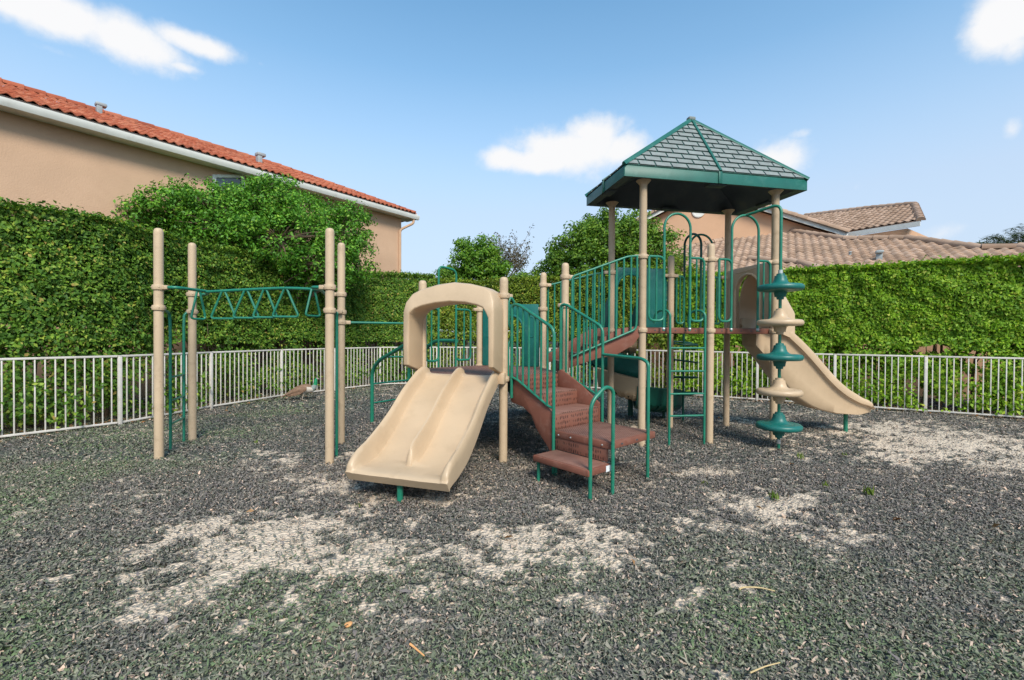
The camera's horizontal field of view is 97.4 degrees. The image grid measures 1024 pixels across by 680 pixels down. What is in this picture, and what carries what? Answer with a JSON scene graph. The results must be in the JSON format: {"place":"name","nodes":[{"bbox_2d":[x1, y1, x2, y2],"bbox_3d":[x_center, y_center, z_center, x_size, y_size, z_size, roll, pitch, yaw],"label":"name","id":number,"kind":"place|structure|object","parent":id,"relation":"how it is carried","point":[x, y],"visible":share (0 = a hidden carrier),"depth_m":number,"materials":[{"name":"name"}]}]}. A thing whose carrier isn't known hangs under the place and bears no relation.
{"place":"outdoors","nodes":[
{"label":"outdoors","id":0,"kind":"place"},
{"bbox_2d":[382,336,594,380],"bbox_3d":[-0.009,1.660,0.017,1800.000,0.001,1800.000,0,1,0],"label":"lawn","id":1,"kind":"structure","parent":0,"point":[467,345],"depth_m":38.41,"materials":[{"name":"plant"}]},
{"bbox_2d":[0,77,419,409],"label":"house","id":2,"kind":"structure","parent":1,"relation":"on","point":[64,151],"depth_m":10.74,"materials":[{"name":"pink paint"}]},
{"bbox_2d":[212,174,244,212],"bbox_3d":[-7.887,-3.849,12.528,0.090,1.725,0.816,1,1,36],"label":"window","id":3,"kind":"structure","parent":2,"relation":"in","point":[227,177],"depth_m":12.51,"materials":[{"name":"grey glass"}]},
{"bbox_2d":[0,347,482,437],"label":"picket fence","id":4,"kind":"object","parent":1,"relation":"on","point":[120,421],"visible":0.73,"depth_m":8.93,"materials":[{"name":"white metal"}]},
{"bbox_2d":[110,170,380,391],"bbox_3d":[-6.733,-1.532,11.722,6.523,6.165,3.085,0,1,-29],"label":"spreading tree","id":5,"kind":"object","parent":1,"relation":"on","point":[249,222],"visible":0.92,"depth_m":11.47,"materials":[{"name":"green plant"}]},
{"bbox_2d":[428,269,454,367],"bbox_3d":[-2.969,-0.726,18.447,1.548,4.453,1.142,0,1,0],"label":"bush","id":6,"kind":"object","parent":1,"relation":"on","point":[443,274],"visible":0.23,"depth_m":18.16,"materials":[{"name":"green plant"}]},
{"bbox_2d":[435,234,512,284],"bbox_3d":[-1.576,-1.518,19.518,3.272,6.033,2.497,1,1,20],"label":"young tree","id":7,"kind":"object","parent":1,"relation":"on","point":[473,266],"visible":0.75,"depth_m":18.95,"materials":[{"name":"green plant"}]},
{"bbox_2d":[478,225,533,276],"bbox_3d":[-0.254,-2.084,22.081,2.720,7.136,2.632,0,1,0],"label":"bare tree","id":8,"kind":"object","parent":1,"relation":"on","point":[517,263],"visible":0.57,"depth_m":21.68,"materials":[{"name":"grey plant"}]},
{"bbox_2d":[510,266,539,283],"bbox_3d":[0.551,-0.806,18.996,1.624,4.641,1.380,0,1,-20],"label":"bush","id":9,"kind":"object","parent":1,"relation":"on","point":[524,273],"visible":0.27,"depth_m":18.70,"materials":[{"name":"green plant"}]},
{"bbox_2d":[533,207,688,279],"bbox_3d":[3.489,-1.634,15.902,5.518,6.398,3.217,0,1,0],"label":"round tree","id":10,"kind":"object","parent":1,"relation":"on","point":[589,246],"visible":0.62,"depth_m":15.23,"materials":[{"name":"green plant"}]},
{"bbox_2d":[660,252,715,373],"bbox_3d":[5.560,-0.630,14.571,2.521,4.435,1.732,0,1,-16],"label":"yellow green shrub","id":11,"kind":"object","parent":1,"relation":"on","point":[680,266],"visible":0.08,"depth_m":14.26,"materials":[{"name":"green plant"}]},
{"bbox_2d":[568,201,1023,399],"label":"house","id":12,"kind":"structure","parent":1,"relation":"on","point":[827,238],"depth_m":18.37,"materials":[{"name":"pink paint"}]},
{"bbox_2d":[974,223,1023,243],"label":"tree","id":13,"kind":"object","parent":1,"relation":"on","point":[1014,236],"visible":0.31,"depth_m":29.71,"materials":[{"name":"green plant"}]},
{"bbox_2d":[0,380,1023,679],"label":"ground","id":14,"kind":"structure","parent":0,"point":[520,548],"depth_m":3.38,"materials":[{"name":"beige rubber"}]},
{"bbox_2d":[0,196,435,430],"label":"hedge","id":15,"kind":"object","parent":14,"relation":"on","point":[82,280],"visible":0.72,"depth_m":8.47,"materials":[{"name":"green plant"}]},
{"bbox_2d":[281,376,318,399],"bbox_3d":[-5.174,1.165,10.989,0.885,0.583,0.264,0,1,-19],"label":"peafowl","id":16,"kind":"object","parent":14,"relation":"on","point":[301,389],"visible":0.95,"depth_m":10.93,"materials":[{"name":"brown"}]},
{"bbox_2d":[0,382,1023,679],"bbox_3d":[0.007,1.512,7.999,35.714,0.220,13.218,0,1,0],"label":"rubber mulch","id":17,"kind":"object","parent":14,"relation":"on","point":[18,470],"visible":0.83,"depth_m":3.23,"materials":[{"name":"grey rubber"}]},
{"bbox_2d":[344,621,352,627],"bbox_3d":[-0.884,1.535,2.429,0.041,0.012,0.045,0,1,0],"label":"leaf scrap","id":18,"kind":"object","parent":17,"relation":"on","point":[349,623],"visible":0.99,"depth_m":2.42,"materials":[{"name":"orange plant"}]},
{"bbox_2d":[409,643,424,655],"bbox_3d":[-0.472,1.540,2.239,0.120,0.010,0.012,1,1,43],"label":"twig","id":19,"kind":"object","parent":17,"relation":"on","point":[415,648],"visible":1,"depth_m":2.24,"materials":[{"name":"beige wood"}]},
{"bbox_2d":[738,586,774,591],"bbox_3d":[1.514,1.546,2.797,0.218,0.010,0.041,0,1,5],"label":"twig","id":20,"kind":"object","parent":17,"relation":"on","point":[740,588],"visible":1,"depth_m":2.81,"materials":[{"name":"beige wood"}]},
{"bbox_2d":[749,662,779,673],"bbox_3d":[1.198,1.550,2.132,0.192,0.007,0.012,0,1,-21],"label":"twig","id":21,"kind":"object","parent":17,"relation":"on","point":[755,670],"visible":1,"depth_m":2.13,"materials":[{"name":"beige wood"}]},
{"bbox_2d":[0,382,1023,563],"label":"fallen leaves","id":22,"kind":"object","parent":14,"relation":"on","point":[507,536],"visible":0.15,"depth_m":9.12,"materials":[{"name":"brown plant"}]},
{"bbox_2d":[151,116,874,502],"bbox_3d":[0.413,-1.022,7.288,10.238,5.202,5.480,0,1,-30],"label":"play structure","id":23,"kind":"object","parent":14,"relation":"on","point":[425,434],"visible":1,"depth_m":6.47,"materials":[{"name":"beige paint"}]},
{"bbox_2d":[421,268,682,387],"bbox_3d":[0.904,-0.389,14.776,9.047,3.770,2.687,0,1,18],"label":"hedge","id":24,"kind":"object","parent":14,"relation":"on","point":[524,290],"visible":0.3,"depth_m":15.02,"materials":[{"name":"green plant"}]},
{"bbox_2d":[509,347,1023,417],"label":"picket fence","id":25,"kind":"object","parent":14,"relation":"on","point":[898,356],"visible":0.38,"depth_m":9.73,"materials":[{"name":"white metal"}]},
{"bbox_2d":[766,489,780,501],"bbox_3d":[2.575,1.516,4.423,0.108,0.116,0.109,0,1,-33],"label":"weed","id":26,"kind":"object","parent":14,"relation":"on","point":[772,495],"visible":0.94,"depth_m":4.41,"materials":[{"name":"green plant"}]},
{"bbox_2d":[797,452,803,458],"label":"weed","id":27,"kind":"object","parent":14,"relation":"on","point":[800,455],"visible":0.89,"depth_m":5.90,"materials":[{"name":"green plant"}]},
{"bbox_2d":[673,252,1023,415],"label":"hedge","id":28,"kind":"object","parent":14,"relation":"on","point":[955,307],"visible":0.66,"depth_m":10.16,"materials":[{"name":"green plant"}]},
{"bbox_2d":[863,485,873,495],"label":"weed","id":29,"kind":"object","parent":14,"relation":"on","point":[870,492],"visible":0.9,"depth_m":4.53,"materials":[{"name":"green plant"}]},
{"bbox_2d":[0,0,1023,335],"label":"sky","id":30,"kind":"structure","parent":0,"point":[471,117],"materials":[{"name":"blue"}]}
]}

